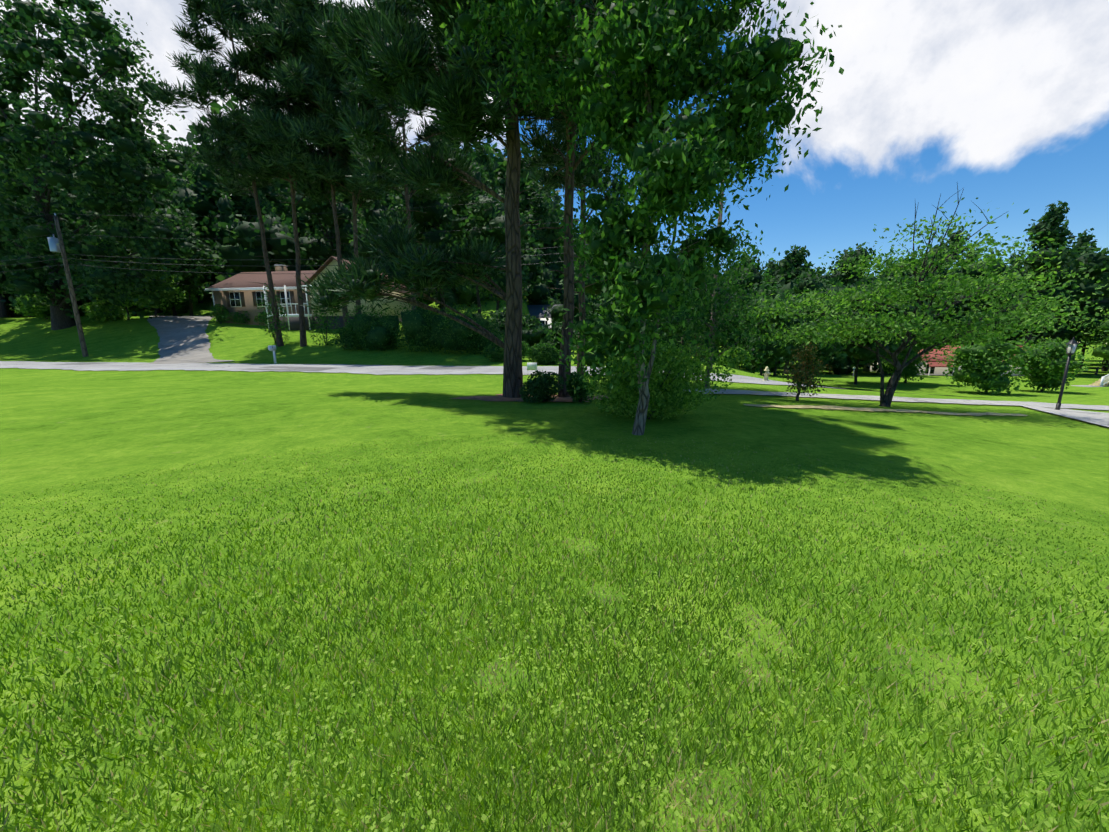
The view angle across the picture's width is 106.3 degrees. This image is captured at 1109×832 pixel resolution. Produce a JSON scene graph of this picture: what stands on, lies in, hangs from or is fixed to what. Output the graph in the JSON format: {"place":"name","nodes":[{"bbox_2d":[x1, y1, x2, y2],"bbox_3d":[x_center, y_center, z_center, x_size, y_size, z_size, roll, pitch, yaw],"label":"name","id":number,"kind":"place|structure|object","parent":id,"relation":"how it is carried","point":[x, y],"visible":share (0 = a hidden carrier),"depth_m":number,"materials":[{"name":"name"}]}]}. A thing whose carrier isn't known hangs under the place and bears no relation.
{"place":"outdoors","nodes":[
{"label":"outdoors","id":0,"kind":"place"},
{"bbox_2d":[134,316,233,364],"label":"driveway","id":1,"kind":"structure","parent":0,"point":[184,339],"depth_m":37.05,"materials":[{"name":"grey asphalt"}]},
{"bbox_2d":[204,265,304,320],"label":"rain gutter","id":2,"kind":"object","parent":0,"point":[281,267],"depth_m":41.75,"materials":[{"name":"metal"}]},
{"bbox_2d":[60,362,770,380],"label":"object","id":3,"kind":"structure","parent":0,"point":[323,368],"depth_m":23.52,"materials":[{"name":"grey concrete"}]},
{"bbox_2d":[0,361,1034,400],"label":"street","id":4,"kind":"structure","parent":0,"point":[340,368],"depth_m":23.57,"materials":[{"name":"grey asphalt"}]},
{"bbox_2d":[0,282,1108,831],"bbox_3d":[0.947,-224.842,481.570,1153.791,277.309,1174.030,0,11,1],"label":"lawn","id":5,"kind":"structure","parent":0,"point":[66,428],"depth_m":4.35,"materials":[{"name":"green plant"}]},
{"bbox_2d":[9,227,185,322],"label":"bush","id":6,"kind":"object","parent":5,"relation":"on","point":[40,311],"visible":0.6,"depth_m":43.03,"materials":[{"name":"green plant"}]},
{"bbox_2d":[0,0,221,329],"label":"oak tree","id":7,"kind":"object","parent":5,"relation":"on","point":[24,56],"visible":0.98,"depth_m":37.26,"materials":[{"name":"green plant"}]},
{"bbox_2d":[268,345,276,363],"bbox_3d":[-18.966,-3.988,28.046,0.190,1.520,0.480,2,11,8],"label":"mailbox post","id":8,"kind":"object","parent":5,"relation":"on","point":[272,348],"visible":0.98,"depth_m":28.05,"materials":[{"name":"grey metal"}]},
{"bbox_2d":[210,281,340,344],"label":"bushes","id":9,"kind":"object","parent":5,"relation":"on","point":[220,318],"depth_m":34.45,"materials":[{"name":"green plant"}]},
{"bbox_2d":[0,135,576,316],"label":"forest trees","id":10,"kind":"object","parent":5,"relation":"on","point":[480,216],"visible":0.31,"depth_m":50.70,"materials":[{"name":"green plant"}]},
{"bbox_2d":[205,256,418,329],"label":"brick ranch house","id":11,"kind":"structure","parent":5,"relation":"on","point":[233,300],"depth_m":41.12,"materials":[{"name":"brown brick"}]},
{"bbox_2d":[145,0,482,347],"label":"street pine","id":12,"kind":"object","parent":5,"relation":"on","point":[287,52],"visible":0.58,"depth_m":29.35,"materials":[{"name":"green plant"}]},
{"bbox_2d":[0,92,667,345],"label":"forest trees","id":13,"kind":"object","parent":5,"relation":"on","point":[305,224],"visible":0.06,"depth_m":86.54,"materials":[{"name":"green plant"}]},
{"bbox_2d":[0,180,723,368],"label":"utility pole wires","id":14,"kind":"object","parent":5,"relation":"on","point":[54,243],"visible":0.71,"depth_m":31.70,"materials":[{"name":"brown wood"}]},
{"bbox_2d":[334,299,558,363],"bbox_3d":[-7.954,-6.267,30.210,19.122,4.530,3.892,4,11,23],"label":"street hedge row","id":15,"kind":"object","parent":5,"relation":"on","point":[422,327],"depth_m":30.19,"materials":[{"name":"green plant"}]},
{"bbox_2d":[450,394,588,401],"bbox_3d":[-0.905,-0.531,11.586,3.754,0.084,1.893,0,11,1],"label":"pine straw bed","id":16,"kind":"object","parent":5,"relation":"on","point":[499,397],"visible":0.44,"depth_m":11.12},
{"bbox_2d":[295,0,603,397],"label":"pine","id":17,"kind":"object","parent":16,"relation":"in","point":[383,40],"visible":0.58,"depth_m":10.82,"materials":[{"name":"green plant"}]},
{"bbox_2d":[519,370,564,402],"bbox_3d":[-0.310,-0.701,10.799,1.170,0.994,1.088,0,11,1],"label":"bush","id":18,"kind":"object","parent":16,"relation":"on","point":[542,386],"visible":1,"depth_m":10.59,"materials":[{"name":"green plant"}]},
{"bbox_2d":[427,0,722,396],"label":"pine","id":19,"kind":"object","parent":16,"relation":"in","point":[552,149],"visible":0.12,"depth_m":10.94,"materials":[{"name":"green plant"}]},
{"bbox_2d":[527,363,536,369],"bbox_3d":[-1.032,-2.062,19.178,0.460,0.800,0.024,-1,11,-4],"label":"mailbox","id":20,"kind":"object","parent":5,"relation":"on","point":[531,366],"visible":0.67,"depth_m":19.13,"materials":[{"name":"white paint"}]},
{"bbox_2d":[527,304,562,327],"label":"white house","id":21,"kind":"structure","parent":5,"relation":"on","point":[537,311],"depth_m":72.60,"materials":[{"name":"brick"}]},
{"bbox_2d":[0,180,1108,375],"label":"trees","id":22,"kind":"object","parent":5,"relation":"on","point":[238,244],"visible":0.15,"depth_m":57.48,"materials":[{"name":"green plant"}]},
{"bbox_2d":[554,395,607,399],"bbox_3d":[0.454,-0.528,11.780,2.364,0.044,1.733,0,11,1],"label":"pine straw bed","id":23,"kind":"object","parent":5,"relation":"on","point":[587,397],"visible":0.21,"depth_m":11.70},
{"bbox_2d":[565,371,597,403],"bbox_3d":[0.715,-0.690,10.863,0.888,0.986,0.778,0,11,1],"label":"dark bush","id":24,"kind":"object","parent":5,"relation":"on","point":[575,382],"visible":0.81,"depth_m":10.64,"materials":[{"name":"green plant"}]},
{"bbox_2d":[530,6,663,374],"bbox_3d":[1.247,-9.746,15.064,6.244,17.808,6.729,0,11,1],"label":"pine","id":25,"kind":"object","parent":5,"relation":"on","point":[557,180],"visible":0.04,"depth_m":15.87,"materials":[{"name":"green plant"}]},
{"bbox_2d":[439,0,843,434],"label":"tree","id":26,"kind":"object","parent":5,"relation":"on","point":[650,49],"visible":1,"depth_m":6.16,"materials":[{"name":"green plant"}]},
{"bbox_2d":[582,339,734,419],"bbox_3d":[1.984,-0.733,8.636,2.911,1.910,2.544,0,11,1],"label":"bush","id":27,"kind":"object","parent":5,"relation":"on","point":[664,398],"visible":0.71,"depth_m":8.14,"materials":[{"name":"green plant"}]},
{"bbox_2d":[690,336,706,382],"bbox_3d":[5.838,-2.212,16.739,0.860,2.093,0.593,0,11,1],"label":"red tip bush","id":28,"kind":"object","parent":5,"relation":"on","point":[699,358],"visible":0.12,"depth_m":16.68,"materials":[{"name":"green plant"}]},
{"bbox_2d":[652,223,786,387],"bbox_3d":[5.875,-3.702,14.881,4.513,5.983,3.532,0,11,1],"label":"tree","id":29,"kind":"object","parent":5,"relation":"on","point":[700,331],"visible":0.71,"depth_m":14.69,"materials":[{"name":"green plant"}]},
{"bbox_2d":[763,366,769,380],"bbox_3d":[10.194,-1.925,20.013,0.340,0.910,0.289,0,11,1],"label":"fire hydrant","id":30,"kind":"object","parent":5,"relation":"on","point":[766,374],"visible":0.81,"depth_m":19.95,"materials":[{"name":"white metal"}]},
{"bbox_2d":[717,346,833,371],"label":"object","id":31,"kind":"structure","parent":5,"relation":"on","point":[735,354],"depth_m":27.11,"materials":[{"name":"green plant"}]},
{"bbox_2d":[487,201,1108,384],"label":"forest trees","id":32,"kind":"object","parent":5,"relation":"on","point":[534,332],"visible":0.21,"depth_m":57.63,"materials":[{"name":"green plant"}]},
{"bbox_2d":[782,342,833,400],"bbox_3d":[7.412,-1.151,12.258,1.130,2.048,1.160,0,11,1],"label":"small tree","id":33,"kind":"object","parent":5,"relation":"on","point":[802,359],"visible":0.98,"depth_m":12.15,"materials":[{"name":"green plant"}]},
{"bbox_2d":[744,404,1026,415],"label":"strawberry bed soil","id":34,"kind":"structure","parent":5,"relation":"on","point":[854,408],"depth_m":11.01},
{"bbox_2d":[728,185,1108,406],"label":"dogwood tree","id":35,"kind":"object","parent":34,"relation":"on","point":[941,332],"visible":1,"depth_m":11.15,"materials":[{"name":"green plant"}]},
{"bbox_2d":[681,307,1098,375],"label":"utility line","id":36,"kind":"object","parent":5,"relation":"on","point":[1097,369],"visible":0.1,"depth_m":53.33,"materials":[{"name":"brown wood"}]},
{"bbox_2d":[863,345,1028,375],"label":"house","id":37,"kind":"structure","parent":5,"relation":"on","point":[935,367],"depth_m":59.96,"materials":[{"name":"brick"}]},
{"bbox_2d":[878,309,1108,394],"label":"bushes","id":38,"kind":"object","parent":5,"relation":"on","point":[986,367],"visible":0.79,"depth_m":37.52,"materials":[{"name":"green plant"}]},
{"bbox_2d":[1071,374,1108,386],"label":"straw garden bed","id":39,"kind":"object","parent":5,"relation":"on","point":[1103,381],"visible":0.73,"depth_m":43.66,"materials":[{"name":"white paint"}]},
{"bbox_2d":[0,0,1108,343],"label":"sky","id":40,"kind":"structure","parent":0,"point":[1004,102],"materials":[{"name":"blue"}]},
{"bbox_2d":[683,388,1108,409],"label":"road","id":41,"kind":"structure","parent":0,"point":[958,401],"depth_m":14.07,"materials":[{"name":"grey asphalt"}]},
{"bbox_2d":[1020,405,1108,426],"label":"drive pavement","id":42,"kind":"structure","parent":0,"point":[1100,418],"depth_m":12.12,"materials":[{"name":"concrete"}]},
{"bbox_2d":[1055,337,1078,409],"bbox_3d":[15.878,-1.134,12.955,0.199,2.590,0.198,3,11,15],"label":"yard lamp post","id":43,"kind":"object","parent":42,"relation":"on","point":[1072,344],"visible":0.98,"depth_m":12.85,"materials":[{"name":"black metal"}]}
]}

